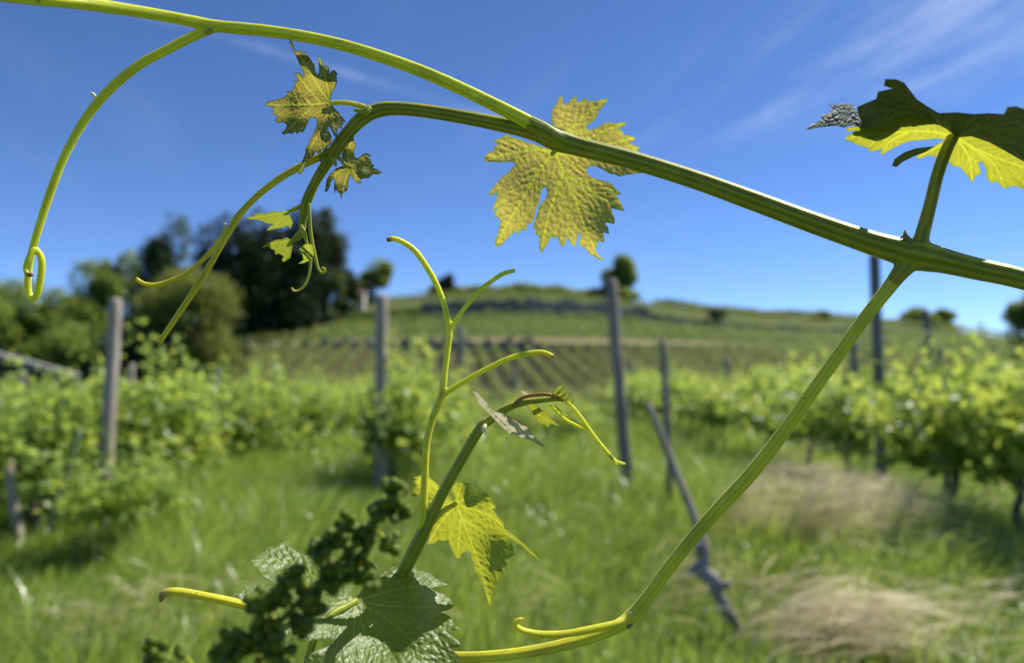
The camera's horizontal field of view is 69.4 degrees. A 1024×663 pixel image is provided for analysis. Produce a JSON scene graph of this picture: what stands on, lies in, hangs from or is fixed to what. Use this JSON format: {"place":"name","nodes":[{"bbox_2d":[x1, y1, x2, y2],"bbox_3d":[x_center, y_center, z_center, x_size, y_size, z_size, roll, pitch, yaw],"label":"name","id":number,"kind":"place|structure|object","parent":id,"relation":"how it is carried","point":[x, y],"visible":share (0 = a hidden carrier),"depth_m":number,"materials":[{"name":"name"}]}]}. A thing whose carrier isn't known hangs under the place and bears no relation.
{"place":"outdoors","nodes":[
{"label":"outdoors","id":0,"kind":"place"},
{"bbox_2d":[0,400,1023,662],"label":"grass","id":1,"kind":"structure","parent":0,"point":[576,476],"depth_m":4.67,"materials":[{"name":"plant"}]},
{"bbox_2d":[0,293,1023,662],"bbox_3d":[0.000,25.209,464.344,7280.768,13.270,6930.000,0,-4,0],"label":"ground","id":2,"kind":"structure","parent":0,"point":[412,309],"depth_m":67.29,"materials":[{"name":"plant"}]},
{"bbox_2d":[4,459,24,551],"bbox_3d":[-3.633,1.306,5.417,0.202,0.753,0.076,0,-4,0],"label":"wooden stake","id":3,"kind":"object","parent":2,"relation":"on","point":[14,507],"visible":0.64,"depth_m":5.40,"materials":[{"name":"grey wood"}]},
{"bbox_2d":[0,276,57,363],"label":"tree","id":4,"kind":"object","parent":2,"relation":"on","point":[12,323],"visible":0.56,"depth_m":49.97,"materials":[{"name":"green plant"}]},
{"bbox_2d":[0,352,79,391],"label":"shed","id":5,"kind":"structure","parent":2,"relation":"on","point":[28,366],"depth_m":40.87,"materials":[{"name":"grey wood"}]},
{"bbox_2d":[0,361,100,440],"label":"grape vine","id":6,"kind":"object","parent":2,"relation":"on","point":[7,410],"visible":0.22,"depth_m":8.60,"materials":[{"name":"green plant"}]},
{"bbox_2d":[43,429,82,546],"bbox_3d":[-3.430,1.219,5.620,0.298,0.945,0.058,0,-4,0],"label":"plastic stake","id":7,"kind":"object","parent":2,"relation":"on","point":[72,453],"visible":0.56,"depth_m":5.61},
{"bbox_2d":[21,287,107,377],"bbox_3d":[-31.723,0.767,52.556,5.580,7.823,5.505,-3,-5,38],"label":"tree","id":8,"kind":"object","parent":2,"relation":"on","point":[78,309],"visible":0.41,"depth_m":52.05,"materials":[{"name":"green plant"}]},
{"bbox_2d":[32,320,126,385],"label":"bush","id":9,"kind":"object","parent":2,"relation":"on","point":[61,343],"visible":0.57,"depth_m":47.32,"materials":[{"name":"green plant"}]},
{"bbox_2d":[63,248,146,380],"bbox_3d":[-30.339,-0.940,55.598,5.428,10.959,5.552,0,-4,0],"label":"tree","id":10,"kind":"object","parent":2,"relation":"on","point":[106,285],"visible":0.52,"depth_m":55.35,"materials":[{"name":"green plant"}]},
{"bbox_2d":[97,297,122,537],"bbox_3d":[-3.198,0.722,5.866,0.140,1.997,0.117,0,-4,0],"label":"wooden post","id":11,"kind":"object","parent":2,"relation":"on","point":[109,399],"visible":0.6,"depth_m":5.85,"materials":[{"name":"grey wood"}]},
{"bbox_2d":[0,346,225,533],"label":"grape vine","id":12,"kind":"object","parent":2,"relation":"on","point":[25,446],"visible":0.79,"depth_m":5.77,"materials":[{"name":"green plant"}]},
{"bbox_2d":[0,318,236,483],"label":"grape vine","id":13,"kind":"object","parent":2,"relation":"on","point":[142,414],"visible":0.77,"depth_m":6.76,"materials":[{"name":"green plant"}]},
{"bbox_2d":[19,416,224,558],"bbox_3d":[-2.749,1.116,5.218,1.072,1.005,1.550,-1,-4,14],"label":"grape vine","id":14,"kind":"object","parent":2,"relation":"on","point":[101,505],"visible":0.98,"depth_m":5.05,"materials":[{"name":"green plant"}]},
{"bbox_2d":[120,328,185,380],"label":"bush","id":15,"kind":"object","parent":2,"relation":"on","point":[133,355],"visible":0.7,"depth_m":46.30,"materials":[{"name":"green plant"}]},
{"bbox_2d":[126,211,202,328],"bbox_3d":[-27.525,-2.839,58.317,5.624,13.232,4.765,-1,-4,11],"label":"tree","id":16,"kind":"object","parent":2,"relation":"on","point":[159,254],"visible":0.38,"depth_m":58.05,"materials":[{"name":"green plant"}]},
{"bbox_2d":[129,265,248,380],"bbox_3d":[-21.835,-0.422,50.247,7.687,8.590,7.596,0,-4,0],"label":"tree","id":17,"kind":"object","parent":2,"relation":"on","point":[202,324],"visible":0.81,"depth_m":48.82,"materials":[{"name":"green plant"}]},
{"bbox_2d":[130,360,267,474],"bbox_3d":[-3.425,1.044,7.877,1.202,1.518,2.063,-1,-4,13],"label":"grape vine","id":18,"kind":"object","parent":2,"relation":"on","point":[221,417],"visible":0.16,"depth_m":7.97,"materials":[{"name":"green plant"}]},
{"bbox_2d":[135,341,286,390],"bbox_3d":[-18.246,2.105,48.084,0.741,4.675,34.669,0,-4,-6],"label":"vine row","id":19,"kind":"object","parent":2,"relation":"on","point":[267,351],"visible":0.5,"depth_m":53.96,"materials":[{"name":"green plant"}]},
{"bbox_2d":[185,205,313,341],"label":"tree","id":20,"kind":"object","parent":2,"relation":"on","point":[243,265],"visible":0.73,"depth_m":74.30,"materials":[{"name":"green plant"}]},
{"bbox_2d":[213,340,303,391],"bbox_3d":[-16.814,2.013,48.066,0.768,4.775,34.875,0,-4,-6],"label":"vine row","id":21,"kind":"object","parent":2,"relation":"on","point":[292,348],"visible":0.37,"depth_m":57.15,"materials":[{"name":"green plant"}]},
{"bbox_2d":[219,355,333,453],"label":"grape vine","id":22,"kind":"object","parent":2,"relation":"on","point":[287,404],"visible":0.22,"depth_m":10.80,"materials":[{"name":"green plant"}]},
{"bbox_2d":[202,348,353,461],"bbox_3d":[-3.395,1.047,9.411,1.636,1.666,2.235,-4,-5,44],"label":"grape vine","id":23,"kind":"object","parent":2,"relation":"on","point":[258,427],"visible":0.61,"depth_m":9.35,"materials":[{"name":"green plant"}]},
{"bbox_2d":[233,340,334,389],"bbox_3d":[-13.944,1.978,48.165,0.751,4.725,34.752,0,-4,-6],"label":"vine row","id":24,"kind":"object","parent":2,"relation":"on","point":[330,345],"visible":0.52,"depth_m":54.46,"materials":[{"name":"green plant"}]},
{"bbox_2d":[243,203,334,338],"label":"tree","id":25,"kind":"object","parent":2,"relation":"on","point":[301,268],"visible":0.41,"depth_m":77.30,"materials":[{"name":"green plant"}]},
{"bbox_2d":[261,340,318,384],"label":"vine row","id":26,"kind":"object","parent":2,"relation":"on","point":[296,357],"visible":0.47,"depth_m":54.82,"materials":[{"name":"green plant"}]},
{"bbox_2d":[272,368,341,444],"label":"grape vine","id":27,"kind":"object","parent":2,"relation":"on","point":[330,423],"visible":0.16,"depth_m":13.34,"materials":[{"name":"green plant"}]},
{"bbox_2d":[273,340,351,389],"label":"vine row","id":28,"kind":"object","parent":2,"relation":"on","point":[325,368],"visible":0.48,"depth_m":54.32,"materials":[{"name":"green plant"}]},
{"bbox_2d":[298,276,332,329],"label":"tree","id":29,"kind":"object","parent":2,"relation":"on","point":[316,292],"visible":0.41,"depth_m":80.35,"materials":[{"name":"green plant"}]},
{"bbox_2d":[265,358,369,450],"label":"grape vine","id":30,"kind":"object","parent":2,"relation":"on","point":[324,410],"visible":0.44,"depth_m":11.93,"materials":[{"name":"green plant"}]},
{"bbox_2d":[312,205,354,328],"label":"tree","id":31,"kind":"object","parent":2,"relation":"on","point":[339,257],"visible":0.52,"depth_m":83.13,"materials":[{"name":"green plant"}]},
{"bbox_2d":[323,339,366,390],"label":"vine row","id":32,"kind":"object","parent":2,"relation":"on","point":[348,365],"visible":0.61,"depth_m":52.63,"materials":[{"name":"green plant"}]},
{"bbox_2d":[330,267,361,320],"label":"bush","id":33,"kind":"object","parent":2,"relation":"on","point":[344,306],"visible":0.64,"depth_m":85.10,"materials":[{"name":"green plant"}]},
{"bbox_2d":[323,377,374,430],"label":"grape vine","id":34,"kind":"object","parent":2,"relation":"on","point":[347,413],"visible":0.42,"depth_m":14.57,"materials":[{"name":"green plant"}]},
{"bbox_2d":[355,256,395,306],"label":"tree","id":35,"kind":"object","parent":2,"relation":"on","point":[380,276],"visible":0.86,"depth_m":91.18,"materials":[{"name":"green plant"}]},
{"bbox_2d":[373,294,388,491],"bbox_3d":[-1.318,0.722,7.467,0.173,2.221,0.158,0,-4,0],"label":"wooden post","id":36,"kind":"object","parent":2,"relation":"on","point":[381,466],"visible":0.69,"depth_m":7.43,"materials":[{"name":"grey wood"}]},
{"bbox_2d":[241,336,541,350],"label":"vine row","id":37,"kind":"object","parent":2,"relation":"on","point":[487,343],"depth_m":65.65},
{"bbox_2d":[318,328,512,480],"bbox_3d":[-1.161,0.862,7.799,1.712,1.798,2.339,-1,-4,19],"label":"grape vine","id":38,"kind":"object","parent":2,"relation":"on","point":[405,431],"visible":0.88,"depth_m":7.49,"materials":[{"name":"green plant"}]},
{"bbox_2d":[365,345,480,470],"bbox_3d":[-1.106,1.009,9.194,1.376,1.737,2.360,0,-4,2],"label":"grape vine","id":39,"kind":"object","parent":2,"relation":"on","point":[456,397],"visible":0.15,"depth_m":8.88,"materials":[{"name":"green plant"}]},
{"bbox_2d":[397,370,487,446],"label":"grape vine","id":40,"kind":"object","parent":2,"relation":"on","point":[463,408],"visible":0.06,"depth_m":10.11,"materials":[{"name":"green plant"}]},
{"bbox_2d":[432,272,455,294],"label":"bush","id":41,"kind":"object","parent":2,"relation":"on","point":[446,282],"visible":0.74,"depth_m":97.73,"materials":[{"name":"green plant"}]},
{"bbox_2d":[457,326,467,396],"bbox_3d":[-1.313,1.286,19.965,0.372,2.880,0.257,0,-4,0],"label":"wooden post","id":42,"kind":"object","parent":2,"relation":"on","point":[461,341],"visible":0.45,"depth_m":19.93,"materials":[{"name":"grey wood"}]},
{"bbox_2d":[421,297,520,318],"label":"stone wall","id":43,"kind":"structure","parent":2,"relation":"on","point":[429,307],"depth_m":85.14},
{"bbox_2d":[465,348,497,404],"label":"vine row","id":44,"kind":"object","parent":2,"relation":"on","point":[492,397],"visible":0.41,"depth_m":38.41,"materials":[{"name":"green plant"}]},
{"bbox_2d":[474,342,526,400],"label":"vine row","id":45,"kind":"object","parent":2,"relation":"on","point":[495,383],"visible":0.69,"depth_m":47.22,"materials":[{"name":"green plant"}]},
{"bbox_2d":[386,236,625,605],"bbox_3d":[-0.010,0.052,0.280,0.105,0.174,0.034,-1,-4,9],"label":"vine shoot","id":46,"kind":"object","parent":2,"relation":"on","point":[468,519],"visible":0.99,"depth_m":0.28,"materials":[{"name":"green plant"}]},
{"bbox_2d":[233,543,460,662],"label":"vine leaf","id":47,"kind":"object","parent":46,"relation":"attached to","point":[394,618],"visible":0.81,"depth_m":0.27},
{"bbox_2d":[0,0,1023,662],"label":"vine shoot","id":48,"kind":"object","parent":2,"relation":"on","point":[580,200],"visible":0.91,"depth_m":0.28,"materials":[{"name":"plant"}]},
{"bbox_2d":[141,477,412,662],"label":"grape cluster","id":49,"kind":"object","parent":48,"relation":"attached to","point":[264,635],"visible":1,"depth_m":0.17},
{"bbox_2d":[491,343,551,397],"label":"vine row","id":50,"kind":"object","parent":2,"relation":"on","point":[506,366],"visible":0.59,"depth_m":50.84,"materials":[{"name":"green plant"}]},
{"bbox_2d":[492,397,551,429],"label":"grape vine","id":51,"kind":"object","parent":2,"relation":"on","point":[527,418],"visible":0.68,"depth_m":15.19,"materials":[{"name":"green plant"}]},
{"bbox_2d":[426,281,628,298],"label":"hedge","id":52,"kind":"object","parent":2,"relation":"on","point":[519,285],"visible":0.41,"depth_m":99.10,"materials":[{"name":"green plant"}]},
{"bbox_2d":[508,342,599,406],"bbox_3d":[1.639,2.106,48.149,0.736,4.576,34.438,0,-4,-6],"label":"vine row","id":53,"kind":"object","parent":2,"relation":"on","point":[535,378],"visible":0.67,"depth_m":45.56,"materials":[{"name":"green plant"}]},
{"bbox_2d":[540,395,596,436],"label":"grape vine","id":54,"kind":"object","parent":2,"relation":"on","point":[564,425],"visible":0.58,"depth_m":13.70,"materials":[{"name":"green plant"}]},
{"bbox_2d":[524,342,612,404],"bbox_3d":[3.091,2.113,48.101,0.781,4.621,34.778,0,-4,-6],"label":"vine row","id":55,"kind":"object","parent":2,"relation":"on","point":[545,367],"visible":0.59,"depth_m":49.77,"materials":[{"name":"green plant"}]},
{"bbox_2d":[539,343,609,402],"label":"vine row","id":56,"kind":"object","parent":2,"relation":"on","point":[581,381],"visible":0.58,"depth_m":51.20,"materials":[{"name":"green plant"}]},
{"bbox_2d":[541,395,613,424],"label":"grape vine","id":57,"kind":"object","parent":2,"relation":"on","point":[559,407],"visible":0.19,"depth_m":15.84,"materials":[{"name":"green plant"}]},
{"bbox_2d":[555,342,612,388],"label":"vine row","id":58,"kind":"object","parent":2,"relation":"on","point":[576,361],"visible":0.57,"depth_m":54.39,"materials":[{"name":"green plant"}]},
{"bbox_2d":[523,296,650,323],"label":"stone wall","id":59,"kind":"structure","parent":2,"relation":"on","point":[532,303],"depth_m":85.13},
{"bbox_2d":[572,342,612,377],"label":"vine row","id":60,"kind":"object","parent":2,"relation":"on","point":[604,367],"visible":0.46,"depth_m":57.29,"materials":[{"name":"green plant"}]},
{"bbox_2d":[597,251,640,301],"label":"tree","id":61,"kind":"object","parent":2,"relation":"on","point":[623,272],"visible":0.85,"depth_m":97.65,"materials":[{"name":"green plant"}]},
{"bbox_2d":[222,314,1016,346],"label":"vine row","id":62,"kind":"object","parent":2,"relation":"on","point":[568,318],"visible":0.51,"depth_m":78.42,"materials":[{"name":"green plant"}]},
{"bbox_2d":[606,278,633,490],"bbox_3d":[1.016,0.643,6.877,0.266,2.289,0.130,0,-4,0],"label":"wooden post","id":63,"kind":"object","parent":2,"relation":"on","point":[623,435],"visible":0.74,"depth_m":6.84,"materials":[{"name":"grey wood"}]},
{"bbox_2d":[229,318,1015,345],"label":"vine row","id":64,"kind":"object","parent":2,"relation":"on","point":[601,325],"visible":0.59,"depth_m":75.83,"materials":[{"name":"green plant"}]},
{"bbox_2d":[232,321,1013,349],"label":"vine row","id":65,"kind":"object","parent":2,"relation":"on","point":[670,331],"visible":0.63,"depth_m":73.23,"materials":[{"name":"green plant"}]},
{"bbox_2d":[238,310,1007,341],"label":"vine row","id":66,"kind":"object","parent":2,"relation":"on","point":[519,314],"visible":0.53,"depth_m":81.03,"materials":[{"name":"green plant"}]},
{"bbox_2d":[227,324,1023,348],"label":"vine row","id":67,"kind":"object","parent":2,"relation":"on","point":[548,331],"visible":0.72,"depth_m":70.63,"materials":[{"name":"green plant"}]},
{"bbox_2d":[600,359,660,422],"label":"grape vine","id":68,"kind":"object","parent":2,"relation":"on","point":[631,385],"visible":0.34,"depth_m":18.91,"materials":[{"name":"green plant"}]},
{"bbox_2d":[545,342,747,350],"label":"vine row","id":69,"kind":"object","parent":2,"relation":"on","point":[585,347],"depth_m":65.66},
{"bbox_2d":[626,371,680,424],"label":"grape vine","id":70,"kind":"object","parent":2,"relation":"on","point":[643,396],"visible":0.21,"depth_m":17.53,"materials":[{"name":"green plant"}]},
{"bbox_2d":[316,307,1008,340],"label":"vine row","id":71,"kind":"object","parent":2,"relation":"on","point":[549,312],"visible":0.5,"depth_m":83.66,"materials":[{"name":"green plant"}]},
{"bbox_2d":[622,343,705,384],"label":"vine row","id":72,"kind":"object","parent":2,"relation":"on","point":[642,357],"visible":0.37,"depth_m":57.66,"materials":[{"name":"green plant"}]},
{"bbox_2d":[629,356,703,427],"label":"grape vine","id":73,"kind":"object","parent":2,"relation":"on","point":[656,403],"visible":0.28,"depth_m":15.64,"materials":[{"name":"green plant"}]},
{"bbox_2d":[659,339,676,516],"bbox_3d":[1.287,0.893,6.080,0.135,1.659,0.066,0,-4,0],"label":"wooden post","id":74,"kind":"object","parent":2,"relation":"on","point":[665,391],"visible":0.66,"depth_m":6.08,"materials":[{"name":"grey wood"}]},
{"bbox_2d":[321,290,1021,337],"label":"vine row","id":75,"kind":"object","parent":2,"relation":"on","point":[693,310],"visible":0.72,"depth_m":89.84,"materials":[{"name":"green plant"}]},
{"bbox_2d":[329,288,1019,336],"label":"vine row","id":76,"kind":"object","parent":2,"relation":"on","point":[621,299],"visible":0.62,"depth_m":92.84,"materials":[{"name":"green plant"}]},
{"bbox_2d":[354,286,1005,336],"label":"vine row","id":77,"kind":"object","parent":2,"relation":"on","point":[603,296],"visible":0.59,"depth_m":95.90,"materials":[{"name":"green plant"}]},
{"bbox_2d":[637,343,734,388],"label":"vine row","id":78,"kind":"object","parent":2,"relation":"on","point":[657,356],"visible":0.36,"depth_m":55.08,"materials":[{"name":"green plant"}]},
{"bbox_2d":[645,369,745,443],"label":"grape vine","id":79,"kind":"object","parent":2,"relation":"on","point":[711,418],"visible":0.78,"depth_m":12.31,"materials":[{"name":"green plant"}]},
{"bbox_2d":[653,341,737,381],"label":"vine row","id":80,"kind":"object","parent":2,"relation":"on","point":[685,360],"visible":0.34,"depth_m":55.87,"materials":[{"name":"green plant"}]},
{"bbox_2d":[671,368,728,437],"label":"grape vine","id":81,"kind":"object","parent":2,"relation":"on","point":[680,401],"visible":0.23,"depth_m":14.32,"materials":[{"name":"green plant"}]},
{"bbox_2d":[668,342,758,380],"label":"vine row","id":82,"kind":"object","parent":2,"relation":"on","point":[700,357],"visible":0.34,"depth_m":56.65,"materials":[{"name":"green plant"}]},
{"bbox_2d":[687,541,744,636],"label":"dead vine","id":83,"kind":"object","parent":2,"relation":"on","point":[703,572],"visible":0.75,"depth_m":3.63,"materials":[{"name":"wood"}]},
{"bbox_2d":[646,403,709,554],"bbox_3d":[0.854,0.741,3.823,0.058,0.730,0.446,2,-4,-29],"label":"leaning pole","id":84,"kind":"object","parent":83,"relation":"on","point":[688,501],"visible":0.91,"depth_m":3.81,"materials":[{"name":"grey wood"}]},
{"bbox_2d":[685,342,784,381],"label":"vine row","id":85,"kind":"object","parent":2,"relation":"on","point":[699,350],"visible":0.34,"depth_m":57.56,"materials":[{"name":"green plant"}]},
{"bbox_2d":[653,314,848,335],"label":"vine row","id":86,"kind":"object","parent":2,"relation":"on","point":[695,322],"depth_m":85.23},
{"bbox_2d":[702,344,812,377],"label":"vine row","id":87,"kind":"object","parent":2,"relation":"on","point":[735,354],"visible":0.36,"depth_m":57.60,"materials":[{"name":"green plant"}]},
{"bbox_2d":[722,356,810,460],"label":"grape vine","id":88,"kind":"object","parent":2,"relation":"on","point":[751,391],"visible":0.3,"depth_m":10.54,"materials":[{"name":"green plant"}]},
{"bbox_2d":[718,343,830,378],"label":"vine row","id":89,"kind":"object","parent":2,"relation":"on","point":[754,354],"visible":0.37,"depth_m":57.42,"materials":[{"name":"green plant"}]},
{"bbox_2d":[735,342,849,378],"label":"vine row","id":90,"kind":"object","parent":2,"relation":"on","point":[766,352],"visible":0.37,"depth_m":57.68,"materials":[{"name":"green plant"}]},
{"bbox_2d":[649,296,961,330],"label":"vine row","id":91,"kind":"object","parent":2,"relation":"on","point":[852,315],"visible":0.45,"depth_m":98.48,"materials":[{"name":"green plant"}]},
{"bbox_2d":[692,342,921,480],"bbox_3d":[3.309,0.970,7.724,1.588,1.650,2.750,1,-4,-18],"label":"grape vine","id":92,"kind":"object","parent":2,"relation":"on","point":[836,424],"visible":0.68,"depth_m":7.49,"materials":[{"name":"green plant"}]},
{"bbox_2d":[730,341,889,471],"bbox_3d":[3.488,1.009,9.097,1.818,1.743,2.088,0,-4,-5],"label":"grape vine","id":93,"kind":"object","parent":2,"relation":"on","point":[780,406],"visible":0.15,"depth_m":9.12,"materials":[{"name":"green plant"}]},
{"bbox_2d":[749,342,886,378],"bbox_3d":[22.939,2.141,48.049,0.740,4.631,34.826,0,-4,-6],"label":"vine row","id":94,"kind":"object","parent":2,"relation":"on","point":[781,352],"visible":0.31,"depth_m":57.47,"materials":[{"name":"green plant"}]},
{"bbox_2d":[782,342,923,378],"bbox_3d":[25.797,2.058,48.134,0.710,4.622,34.704,0,-4,-6],"label":"vine row","id":95,"kind":"object","parent":2,"relation":"on","point":[848,359],"visible":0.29,"depth_m":57.71,"materials":[{"name":"green plant"}]},
{"bbox_2d":[849,341,858,385],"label":"wooden post","id":96,"kind":"object","parent":2,"relation":"on","point":[853,350],"visible":0.27,"depth_m":16.92,"materials":[{"name":"grey wood"}]},
{"bbox_2d":[797,342,954,375],"bbox_3d":[27.209,2.041,48.254,0.756,4.523,34.678,0,-4,-6],"label":"vine row","id":97,"kind":"object","parent":2,"relation":"on","point":[867,356],"visible":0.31,"depth_m":55.31,"materials":[{"name":"green plant"}]},
{"bbox_2d":[869,255,888,491],"bbox_3d":[3.274,0.526,6.592,0.116,2.478,0.109,0,-4,0],"label":"metal post","id":98,"kind":"object","parent":2,"relation":"on","point":[876,320],"visible":0.41,"depth_m":6.58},
{"bbox_2d":[898,305,945,327],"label":"bush","id":99,"kind":"object","parent":2,"relation":"on","point":[913,313],"visible":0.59,"depth_m":97.22,"materials":[{"name":"green plant"}]},
{"bbox_2d":[830,310,1023,526],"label":"grape vine","id":100,"kind":"object","parent":2,"relation":"on","point":[911,441],"visible":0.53,"depth_m":5.79,"materials":[{"name":"green plant"}]},
{"bbox_2d":[921,308,933,383],"bbox_3d":[6.789,0.894,11.970,0.228,2.559,0.135,0,-4,0],"label":"metal post","id":101,"kind":"object","parent":2,"relation":"on","point":[926,320],"visible":0.34,"depth_m":11.98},
{"bbox_2d":[936,347,949,500],"bbox_3d":[3.517,0.923,6.007,0.076,1.588,0.061,0,-4,0],"label":"wooden post","id":102,"kind":"object","parent":2,"relation":"on","point":[939,354],"visible":0.3,"depth_m":6.02,"materials":[{"name":"grey wood"}]},
{"bbox_2d":[931,307,959,329],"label":"bush","id":103,"kind":"object","parent":2,"relation":"on","point":[947,314],"visible":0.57,"depth_m":98.34,"materials":[{"name":"green plant"}]},
{"bbox_2d":[890,322,1023,536],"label":"grape vine","id":104,"kind":"object","parent":2,"relation":"on","point":[997,458],"visible":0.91,"depth_m":5.00,"materials":[{"name":"green plant"}]},
{"bbox_2d":[948,344,1023,395],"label":"grape vine","id":105,"kind":"object","parent":2,"relation":"on","point":[1016,378],"visible":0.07,"depth_m":12.01,"materials":[{"name":"green plant"}]},
{"bbox_2d":[998,291,1023,346],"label":"tree","id":106,"kind":"object","parent":2,"relation":"on","point":[1014,314],"visible":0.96,"depth_m":59.45,"materials":[{"name":"green plant"}]},
{"bbox_2d":[0,436,1023,662],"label":"dry grass","id":107,"kind":"structure","parent":0,"point":[829,617],"depth_m":3.49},
{"bbox_2d":[0,0,1023,374],"label":"sky","id":108,"kind":"structure","parent":0,"point":[729,90],"materials":[{"name":"blue"}]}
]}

